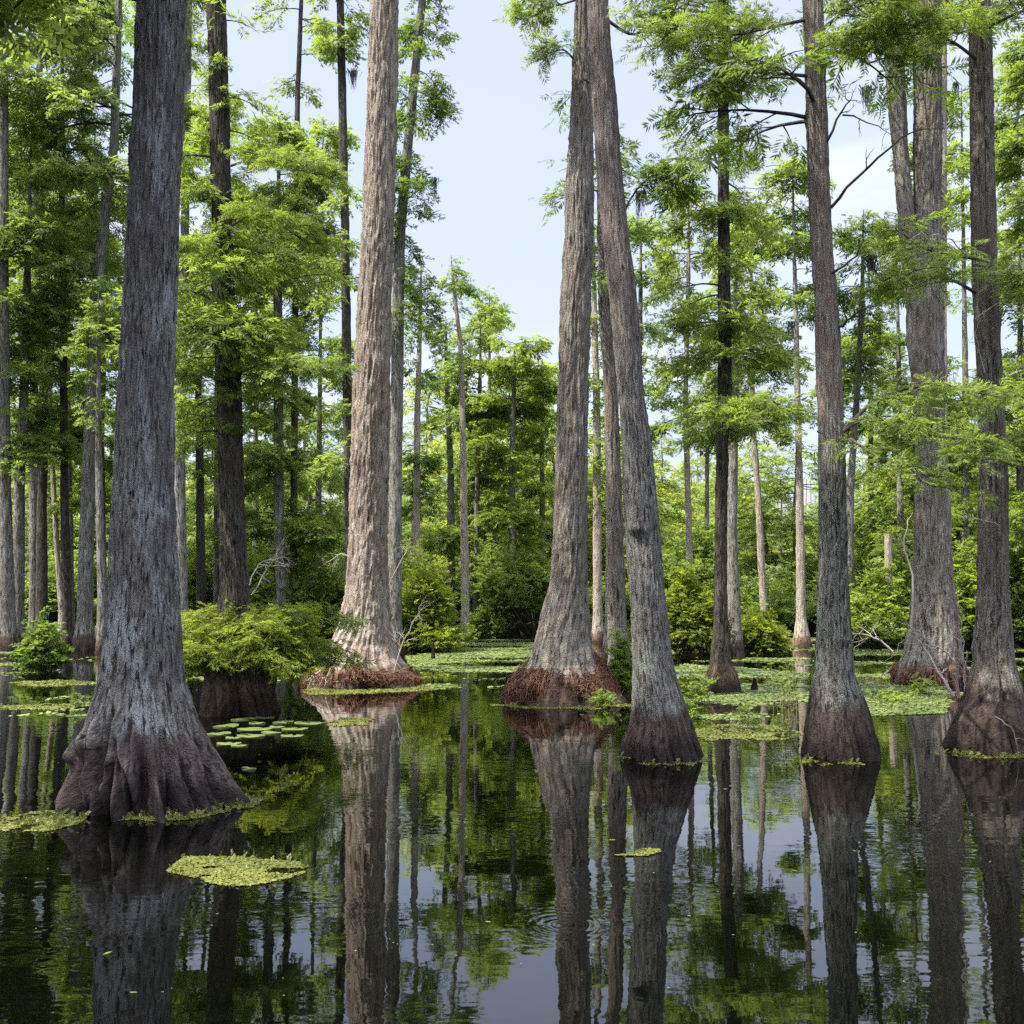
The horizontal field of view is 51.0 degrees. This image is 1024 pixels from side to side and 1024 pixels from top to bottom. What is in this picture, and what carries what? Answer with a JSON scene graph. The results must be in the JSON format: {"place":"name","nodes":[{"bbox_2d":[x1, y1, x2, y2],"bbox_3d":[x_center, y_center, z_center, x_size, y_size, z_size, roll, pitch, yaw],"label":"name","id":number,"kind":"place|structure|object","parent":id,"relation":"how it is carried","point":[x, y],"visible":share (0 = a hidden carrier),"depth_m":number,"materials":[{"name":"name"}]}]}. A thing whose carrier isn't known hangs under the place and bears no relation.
{"place":"outdoors","nodes":[
{"label":"outdoors","id":0,"kind":"place"},
{"bbox_2d":[25,625,815,636],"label":"ground","id":1,"kind":"structure","parent":0,"point":[790,629],"depth_m":41.56,"materials":[{"name":"soil"}]},
{"bbox_2d":[25,550,96,623],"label":"shore bush","id":2,"kind":"object","parent":1,"relation":"on","point":[53,600],"visible":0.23,"depth_m":41.10,"materials":[{"name":"green plant"}]},
{"bbox_2d":[9,188,123,634],"bbox_3d":[-16.442,-3.801,39.196,5.141,17.168,5.124,0,-4,0],"label":"swamp tree","id":3,"kind":"object","parent":1,"relation":"on","point":[72,467],"visible":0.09,"depth_m":39.09,"materials":[{"name":"green plant"}]},
{"bbox_2d":[25,410,195,558],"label":"tree","id":4,"kind":"object","parent":1,"relation":"on","point":[76,535],"visible":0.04,"depth_m":55.67,"materials":[{"name":"green plant"}]},
{"bbox_2d":[174,254,217,625],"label":"swamp tree","id":5,"kind":"object","parent":1,"relation":"on","point":[200,471],"visible":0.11,"depth_m":37.96,"materials":[{"name":"green plant"}]},
{"bbox_2d":[186,540,212,618],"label":"shore bush","id":6,"kind":"object","parent":1,"relation":"on","point":[191,578],"visible":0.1,"depth_m":41.09,"materials":[{"name":"green plant"}]},
{"bbox_2d":[175,90,272,614],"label":"swamp tree","id":7,"kind":"object","parent":1,"relation":"on","point":[215,537],"visible":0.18,"depth_m":40.09,"materials":[{"name":"green plant"}]},
{"bbox_2d":[193,220,315,574],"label":"swamp tree","id":8,"kind":"object","parent":1,"relation":"on","point":[256,506],"visible":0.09,"depth_m":42.47,"materials":[{"name":"green plant"}]},
{"bbox_2d":[217,531,323,607],"bbox_3d":[-8.233,2.624,37.799,4.374,4.090,4.569,3,-5,-36],"label":"shrub","id":9,"kind":"object","parent":1,"relation":"on","point":[260,593],"visible":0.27,"depth_m":36.88,"materials":[{"name":"green plant"}]},
{"bbox_2d":[205,394,388,572],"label":"tree","id":10,"kind":"object","parent":1,"relation":"on","point":[309,499],"visible":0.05,"depth_m":46.69,"materials":[{"name":"green plant"}]},
{"bbox_2d":[249,113,360,590],"bbox_3d":[-6.960,-4.857,38.449,4.764,19.166,3.838,0,-4,0],"label":"swamp tree","id":11,"kind":"object","parent":1,"relation":"on","point":[331,135],"visible":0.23,"depth_m":38.26,"materials":[{"name":"green plant"}]},
{"bbox_2d":[315,399,345,576],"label":"tree","id":12,"kind":"object","parent":1,"relation":"on","point":[336,453],"visible":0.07,"depth_m":42.21,"materials":[{"name":"green plant"}]},
{"bbox_2d":[388,462,445,573],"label":"tree","id":13,"kind":"object","parent":1,"relation":"on","point":[423,530],"visible":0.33,"depth_m":47.65,"materials":[{"name":"green plant"}]},
{"bbox_2d":[336,374,505,571],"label":"tree","id":14,"kind":"object","parent":1,"relation":"on","point":[423,398],"visible":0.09,"depth_m":60.48,"materials":[{"name":"green plant"}]},
{"bbox_2d":[420,316,477,630],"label":"swamp tree","id":15,"kind":"object","parent":1,"relation":"on","point":[451,495],"visible":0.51,"depth_m":40.14,"materials":[{"name":"green plant"}]},
{"bbox_2d":[406,405,500,591],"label":"tree","id":16,"kind":"object","parent":1,"relation":"on","point":[437,479],"visible":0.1,"depth_m":45.43,"materials":[{"name":"green plant"}]},
{"bbox_2d":[404,394,539,580],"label":"tree","id":17,"kind":"object","parent":1,"relation":"on","point":[437,448],"visible":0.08,"depth_m":51.99,"materials":[{"name":"green plant"}]},
{"bbox_2d":[426,312,530,614],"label":"swamp tree","id":18,"kind":"object","parent":1,"relation":"on","point":[449,540],"visible":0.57,"depth_m":39.10,"materials":[{"name":"green plant"}]},
{"bbox_2d":[440,289,536,599],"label":"swamp tree","id":19,"kind":"object","parent":1,"relation":"on","point":[490,308],"visible":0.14,"depth_m":42.97,"materials":[{"name":"green plant"}]},
{"bbox_2d":[460,600,517,638],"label":"shrub","id":20,"kind":"object","parent":1,"relation":"on","point":[486,625],"visible":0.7,"depth_m":37.09,"materials":[{"name":"green plant"}]},
{"bbox_2d":[26,476,975,578],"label":"distant wood","id":21,"kind":"object","parent":1,"relation":"on","point":[695,504],"depth_m":69.54,"materials":[{"name":"green plant"}]},
{"bbox_2d":[450,334,557,638],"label":"swamp tree","id":22,"kind":"object","parent":1,"relation":"on","point":[533,409],"visible":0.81,"depth_m":38.07,"materials":[{"name":"green plant"}]},
{"bbox_2d":[501,355,558,563],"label":"swamp tree","id":23,"kind":"object","parent":1,"relation":"on","point":[527,491],"visible":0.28,"depth_m":43.69,"materials":[{"name":"green plant"}]},
{"bbox_2d":[530,409,703,585],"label":"tree","id":24,"kind":"object","parent":1,"relation":"on","point":[663,517],"visible":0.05,"depth_m":50.81,"materials":[{"name":"green plant"}]},
{"bbox_2d":[551,445,693,589],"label":"tree","id":25,"kind":"object","parent":1,"relation":"on","point":[661,509],"visible":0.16,"depth_m":46.00,"materials":[{"name":"green plant"}]},
{"bbox_2d":[546,431,702,591],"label":"tree","id":26,"kind":"object","parent":1,"relation":"on","point":[681,520],"visible":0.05,"depth_m":52.11,"materials":[{"name":"green plant"}]},
{"bbox_2d":[600,212,682,404],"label":"swamp tree","id":27,"kind":"object","parent":1,"relation":"on","point":[649,328],"visible":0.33,"depth_m":40.28,"materials":[{"name":"green plant"}]},
{"bbox_2d":[652,436,691,548],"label":"tree","id":28,"kind":"object","parent":1,"relation":"on","point":[672,483],"visible":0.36,"depth_m":51.08,"materials":[{"name":"green plant"}]},
{"bbox_2d":[626,514,749,608],"bbox_3d":[6.673,2.312,40.687,5.051,4.601,4.710,-1,-4,10],"label":"shore bush","id":29,"kind":"object","parent":1,"relation":"on","point":[699,552],"visible":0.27,"depth_m":40.00,"materials":[{"name":"green plant"}]},
{"bbox_2d":[670,460,712,532],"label":"tree","id":30,"kind":"object","parent":1,"relation":"on","point":[701,500],"visible":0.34,"depth_m":57.97,"materials":[{"name":"green plant"}]},
{"bbox_2d":[673,331,741,573],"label":"swamp tree","id":31,"kind":"object","parent":1,"relation":"on","point":[706,512],"visible":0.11,"depth_m":41.08,"materials":[{"name":"green plant"}]},
{"bbox_2d":[675,469,773,577],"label":"tree","id":32,"kind":"object","parent":1,"relation":"on","point":[711,480],"visible":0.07,"depth_m":54.97,"materials":[{"name":"green plant"}]},
{"bbox_2d":[692,436,817,597],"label":"tree","id":33,"kind":"object","parent":1,"relation":"on","point":[789,556],"visible":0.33,"depth_m":43.83,"materials":[{"name":"green plant"}]},
{"bbox_2d":[739,555,816,627],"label":"shore bush","id":34,"kind":"object","parent":1,"relation":"on","point":[782,605],"visible":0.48,"depth_m":39.84,"materials":[{"name":"green plant"}]},
{"bbox_2d":[737,448,865,598],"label":"tree","id":35,"kind":"object","parent":1,"relation":"on","point":[745,538],"visible":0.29,"depth_m":43.17,"materials":[{"name":"green plant"}]},
{"bbox_2d":[777,546,865,631],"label":"shore bush","id":36,"kind":"object","parent":1,"relation":"on","point":[812,571],"visible":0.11,"depth_m":41.86,"materials":[{"name":"green plant"}]},
{"bbox_2d":[778,454,909,560],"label":"tree","id":37,"kind":"object","parent":1,"relation":"on","point":[815,510],"visible":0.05,"depth_m":63.84,"materials":[{"name":"green plant"}]},
{"bbox_2d":[808,317,912,592],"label":"swamp tree","id":38,"kind":"object","parent":1,"relation":"on","point":[868,524],"visible":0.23,"depth_m":44.69,"materials":[{"name":"green plant"}]},
{"bbox_2d":[852,214,958,580],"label":"swamp tree","id":39,"kind":"object","parent":1,"relation":"on","point":[885,518],"visible":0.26,"depth_m":41.22,"materials":[{"name":"green plant"}]},
{"bbox_2d":[854,425,1015,567],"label":"tree","id":40,"kind":"object","parent":1,"relation":"on","point":[858,559],"visible":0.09,"depth_m":43.35,"materials":[{"name":"green plant"}]},
{"bbox_2d":[911,88,1010,569],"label":"swamp tree","id":41,"kind":"object","parent":1,"relation":"on","point":[964,529],"visible":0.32,"depth_m":40.44,"materials":[{"name":"green plant"}]},
{"bbox_2d":[0,634,1023,1023],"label":"water","id":42,"kind":"structure","parent":0,"point":[504,878],"depth_m":6.38,"materials":[{"name":"black liquid"}]},
{"bbox_2d":[0,0,64,651],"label":"swamp tree","id":43,"kind":"object","parent":42,"relation":"on","point":[8,629],"visible":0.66,"depth_m":30.21,"materials":[{"name":"green plant"}]},
{"bbox_2d":[8,605,74,671],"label":"shrub","id":44,"kind":"object","parent":42,"relation":"on","point":[38,650],"visible":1,"depth_m":22.42,"materials":[{"name":"green plant"}]},
{"bbox_2d":[0,123,87,647],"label":"swamp tree","id":45,"kind":"object","parent":42,"relation":"on","point":[32,451],"visible":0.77,"depth_m":31.00,"materials":[{"name":"green plant"}]},
{"bbox_2d":[0,806,90,831],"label":"duckweed mat","id":46,"kind":"object","parent":42,"relation":"on","point":[59,821],"visible":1,"depth_m":7.85,"materials":[{"name":"green plant"}]},
{"bbox_2d":[16,299,81,636],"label":"swamp tree","id":47,"kind":"object","parent":42,"relation":"on","point":[56,535],"visible":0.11,"depth_m":35.96,"materials":[{"name":"green plant"}]},
{"bbox_2d":[0,24,98,634],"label":"swamp tree","id":48,"kind":"object","parent":42,"relation":"on","point":[32,532],"visible":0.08,"depth_m":36.95,"materials":[{"name":"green plant"}]},
{"bbox_2d":[8,79,114,634],"bbox_3d":[-15.264,-4.895,34.504,4.407,18.669,4.306,0,-4,0],"label":"swamp tree","id":49,"kind":"object","parent":42,"relation":"on","point":[41,587],"visible":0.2,"depth_m":34.01,"materials":[{"name":"green plant"}]},
{"bbox_2d":[9,23,120,647],"bbox_3d":[-13.766,-5.489,32.453,4.181,19.556,4.084,0,-4,0],"label":"swamp tree","id":50,"kind":"object","parent":42,"relation":"on","point":[66,577],"visible":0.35,"depth_m":32.15,"materials":[{"name":"green plant"}]},
{"bbox_2d":[34,181,127,638],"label":"swamp tree","id":51,"kind":"object","parent":42,"relation":"on","point":[74,503],"visible":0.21,"depth_m":36.00,"materials":[{"name":"green plant"}]},
{"bbox_2d":[55,292,121,653],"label":"swamp tree","id":52,"kind":"object","parent":42,"relation":"on","point":[97,319],"visible":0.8,"depth_m":29.12,"materials":[{"name":"green plant"}]},
{"bbox_2d":[0,0,209,649],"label":"swamp tree","id":53,"kind":"object","parent":42,"relation":"on","point":[108,13],"visible":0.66,"depth_m":31.18,"materials":[{"name":"green plant"}]},
{"bbox_2d":[0,0,250,822],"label":"cypress tree","id":54,"kind":"object","parent":42,"relation":"on","point":[140,741],"visible":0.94,"depth_m":8.60,"materials":[{"name":"grey plant"}]},
{"bbox_2d":[123,0,244,653],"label":"swamp tree","id":55,"kind":"object","parent":42,"relation":"on","point":[180,469],"visible":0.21,"depth_m":29.24,"materials":[{"name":"green plant"}]},
{"bbox_2d":[118,793,265,820],"bbox_3d":[-2.404,2.272,8.262,0.496,0.074,1.227,-4,-6,42],"label":"duckweed mat","id":56,"kind":"object","parent":42,"relation":"on","point":[191,814],"visible":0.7,"depth_m":8.10,"materials":[{"name":"green plant"}]},
{"bbox_2d":[102,0,363,717],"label":"cypress tree","id":57,"kind":"object","parent":42,"relation":"on","point":[231,336],"visible":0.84,"depth_m":14.91,"materials":[{"name":"green plant"}]},
{"bbox_2d":[166,849,309,885],"bbox_3d":[-1.672,2.143,6.517,0.861,0.068,0.711,0,-4,0],"label":"duckweed mat","id":58,"kind":"object","parent":42,"relation":"on","point":[249,870],"visible":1,"depth_m":6.52,"materials":[{"name":"green plant"}]},
{"bbox_2d":[203,113,353,608],"bbox_3d":[-7.202,-3.951,32.539,4.721,16.501,4.616,2,-5,-28],"label":"swamp tree","id":59,"kind":"object","parent":42,"relation":"on","point":[276,460],"visible":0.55,"depth_m":32.00,"materials":[{"name":"green plant"}]},
{"bbox_2d":[180,599,378,695],"bbox_3d":[-3.769,1.930,14.981,3.099,1.521,2.985,-2,-5,24],"label":"cypress bush","id":60,"kind":"object","parent":42,"relation":"on","point":[280,642],"visible":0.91,"depth_m":14.42,"materials":[{"name":"green plant"}]},
{"bbox_2d":[246,0,356,599],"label":"swamp tree","id":61,"kind":"object","parent":42,"relation":"on","point":[295,89],"visible":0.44,"depth_m":34.00,"materials":[{"name":"green plant"}]},
{"bbox_2d":[264,548,345,640],"bbox_3d":[-5.834,2.605,33.067,3.950,3.299,3.641,-1,-4,19],"label":"shrub","id":62,"kind":"object","parent":42,"relation":"on","point":[327,597],"visible":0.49,"depth_m":32.28,"materials":[{"name":"green plant"}]},
{"bbox_2d":[299,0,394,570],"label":"swamp tree","id":63,"kind":"object","parent":42,"relation":"on","point":[329,51],"visible":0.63,"depth_m":23.36,"materials":[{"name":"green plant"}]},
{"bbox_2d":[300,0,433,689],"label":"cypress tree","id":64,"kind":"object","parent":42,"relation":"on","point":[367,591],"visible":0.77,"depth_m":19.47,"materials":[{"name":"beige plant"}]},
{"bbox_2d":[302,684,461,694],"bbox_3d":[-2.145,3.032,18.406,2.918,0.018,1.632,1,-4,-12],"label":"duckweed mat","id":65,"kind":"object","parent":42,"relation":"on","point":[345,691],"visible":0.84,"depth_m":18.14,"materials":[{"name":"green plant"}]},
{"bbox_2d":[354,0,462,653],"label":"swamp tree","id":66,"kind":"object","parent":42,"relation":"on","point":[440,104],"visible":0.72,"depth_m":29.40,"materials":[{"name":"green plant"}]},
{"bbox_2d":[402,265,455,578],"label":"swamp tree","id":67,"kind":"object","parent":42,"relation":"on","point":[431,464],"visible":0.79,"depth_m":34.29,"materials":[{"name":"green plant"}]},
{"bbox_2d":[391,539,480,653],"bbox_3d":[-2.340,2.381,29.771,2.891,3.316,2.913,-2,-5,30],"label":"shrub","id":68,"kind":"object","parent":42,"relation":"on","point":[438,629],"visible":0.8,"depth_m":29.32,"materials":[{"name":"green plant"}]},
{"bbox_2d":[435,255,495,640],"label":"swamp tree","id":69,"kind":"object","parent":42,"relation":"on","point":[465,288],"visible":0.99,"depth_m":36.20,"materials":[{"name":"green plant"}]},
{"bbox_2d":[450,507,550,638],"bbox_3d":[-0.165,2.151,37.697,3.946,4.630,4.068,3,-5,-34],"label":"shrub","id":70,"kind":"object","parent":42,"relation":"on","point":[501,590],"visible":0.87,"depth_m":36.99,"materials":[{"name":"green plant"}]},
{"bbox_2d":[0,637,1023,739],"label":"duckweed carpet","id":71,"kind":"object","parent":42,"relation":"on","point":[423,661],"visible":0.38,"depth_m":21.47,"materials":[{"name":"green plant"}]},
{"bbox_2d":[491,0,626,707],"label":"cypress tree","id":72,"kind":"object","parent":42,"relation":"on","point":[565,665],"visible":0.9,"depth_m":16.61,"materials":[{"name":"grey plant"}]},
{"bbox_2d":[587,209,621,642],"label":"swamp tree","id":73,"kind":"object","parent":42,"relation":"on","point":[597,633],"visible":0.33,"depth_m":35.01,"materials":[{"name":"grey plant"}]},
{"bbox_2d":[603,628,632,698],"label":"vine clump","id":74,"kind":"object","parent":42,"relation":"on","point":[620,665],"visible":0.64,"depth_m":16.88,"materials":[{"name":"plant"}]},
{"bbox_2d":[528,89,716,693],"bbox_3d":[1.869,-3.364,18.192,3.271,13.250,2.370,0,-4,0],"label":"cypress tree","id":75,"kind":"object","parent":42,"relation":"on","point":[616,595],"visible":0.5,"depth_m":17.93,"materials":[{"name":"grey plant"}]},
{"bbox_2d":[587,0,757,764],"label":"cypress tree","id":76,"kind":"object","parent":42,"relation":"on","point":[661,729],"visible":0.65,"depth_m":11.06,"materials":[{"name":"grey plant"}]},
{"bbox_2d":[665,554,714,655],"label":"shrub","id":77,"kind":"object","parent":42,"relation":"on","point":[690,611],"visible":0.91,"depth_m":27.67,"materials":[{"name":"green plant"}]},
{"bbox_2d":[643,182,744,578],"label":"swamp tree","id":78,"kind":"object","parent":42,"relation":"on","point":[664,259],"visible":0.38,"depth_m":37.22,"materials":[{"name":"green plant"}]},
{"bbox_2d":[680,672,718,704],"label":"water plant","id":79,"kind":"object","parent":42,"relation":"on","point":[700,694],"visible":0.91,"depth_m":16.02,"materials":[{"name":"green plant"}]},
{"bbox_2d":[615,0,826,692],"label":"cypress tree","id":80,"kind":"object","parent":42,"relation":"on","point":[726,421],"visible":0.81,"depth_m":18.20,"materials":[{"name":"green plant"}]},
{"bbox_2d":[674,249,790,655],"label":"swamp tree","id":81,"kind":"object","parent":42,"relation":"on","point":[760,293],"visible":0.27,"depth_m":27.96,"materials":[{"name":"green plant"}]},
{"bbox_2d":[731,700,760,729],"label":"water plant","id":82,"kind":"object","parent":42,"relation":"on","point":[747,707],"visible":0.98,"depth_m":13.09,"materials":[{"name":"green plant"}]},
{"bbox_2d":[695,721,800,740],"bbox_3d":[2.747,2.606,12.862,1.415,0.066,1.538,0,-4,0],"label":"duckweed mat","id":83,"kind":"object","parent":42,"relation":"on","point":[733,729],"visible":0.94,"depth_m":12.77,"materials":[{"name":"green plant"}]},
{"bbox_2d":[690,183,815,616],"bbox_3d":[8.254,-3.142,35.408,3.606,15.304,4.017,2,-4,-21],"label":"swamp tree","id":84,"kind":"object","parent":42,"relation":"on","point":[751,375],"visible":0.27,"depth_m":35.15,"materials":[{"name":"green plant"}]},
{"bbox_2d":[729,602,793,655],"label":"shrub","id":85,"kind":"object","parent":42,"relation":"on","point":[761,633],"visible":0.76,"depth_m":27.95,"materials":[{"name":"green plant"}]},
{"bbox_2d":[737,151,845,647],"bbox_3d":[8.555,-3.317,32.394,3.376,15.216,3.104,0,-4,0],"label":"swamp tree","id":86,"kind":"object","parent":42,"relation":"on","point":[794,246],"visible":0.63,"depth_m":32.29,"materials":[{"name":"green plant"}]},
{"bbox_2d":[615,0,1023,761],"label":"cypress tree","id":87,"kind":"object","parent":42,"relation":"on","point":[839,724],"visible":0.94,"depth_m":11.08,"materials":[{"name":"grey plant"}]},
{"bbox_2d":[807,209,912,645],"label":"swamp tree","id":88,"kind":"object","parent":42,"relation":"on","point":[857,368],"visible":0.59,"depth_m":33.20,"materials":[{"name":"green plant"}]},
{"bbox_2d":[814,556,910,648],"bbox_3d":[10.746,2.741,31.896,3.522,2.884,3.030,3,-5,-34],"label":"shrub","id":89,"kind":"object","parent":42,"relation":"on","point":[877,599],"visible":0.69,"depth_m":31.34,"materials":[{"name":"green plant"}]},
{"bbox_2d":[884,534,896,647],"bbox_3d":[11.159,2.468,31.905,0.485,3.606,0.495,0,-4,0],"label":"tree snag","id":90,"kind":"object","parent":42,"relation":"on","point":[888,540],"visible":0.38,"depth_m":31.90,"materials":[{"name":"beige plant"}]},
{"bbox_2d":[877,536,912,646],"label":"shrub","id":91,"kind":"object","parent":42,"relation":"on","point":[905,585],"visible":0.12,"depth_m":32.80,"materials":[{"name":"green plant"}]},
{"bbox_2d":[781,0,1023,755],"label":"cypress tree","id":92,"kind":"object","parent":42,"relation":"on","point":[988,717],"visible":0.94,"depth_m":11.52,"materials":[{"name":"brown plant"}]},
{"bbox_2d":[789,0,1023,686],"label":"cypress tree","id":93,"kind":"object","parent":42,"relation":"on","point":[932,517],"visible":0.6,"depth_m":19.63,"materials":[{"name":"grey plant"}]},
{"bbox_2d":[869,691,954,711],"bbox_3d":[6.082,2.862,16.355,1.210,0.074,3.267,-2,-5,26],"label":"duckweed mat","id":94,"kind":"object","parent":42,"relation":"on","point":[948,700],"visible":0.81,"depth_m":16.21,"materials":[{"name":"green plant"}]},
{"bbox_2d":[869,0,1020,439],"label":"swamp tree","id":95,"kind":"object","parent":42,"relation":"on","point":[961,165],"visible":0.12,"depth_m":27.49,"materials":[{"name":"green plant"}]},
{"bbox_2d":[939,536,972,698],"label":"dead sapling","id":96,"kind":"object","parent":42,"relation":"on","point":[957,658],"visible":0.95,"depth_m":12.41,"materials":[{"name":"grey wood"}]},
{"bbox_2d":[952,534,1015,648],"bbox_3d":[13.361,2.344,31.342,2.401,3.544,2.423,0,-4,0],"label":"shrub","id":97,"kind":"object","parent":42,"relation":"on","point":[965,583],"visible":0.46,"depth_m":30.96,"materials":[{"name":"green plant"}]},
{"bbox_2d":[953,59,1023,578],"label":"swamp tree","id":98,"kind":"object","parent":42,"relation":"on","point":[1009,122],"visible":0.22,"depth_m":34.48,"materials":[{"name":"green plant"}]},
{"bbox_2d":[966,32,1023,591],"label":"swamp tree","id":99,"kind":"object","parent":42,"relation":"on","point":[1006,152],"visible":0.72,"depth_m":31.11,"materials":[{"name":"green plant"}]},
{"bbox_2d":[1009,507,1023,647],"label":"shrub","id":100,"kind":"object","parent":42,"relation":"on","point":[1016,574],"visible":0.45,"depth_m":31.36,"materials":[{"name":"green plant"}]},
{"bbox_2d":[9,0,1023,517],"label":"sky","id":101,"kind":"structure","parent":0,"point":[487,165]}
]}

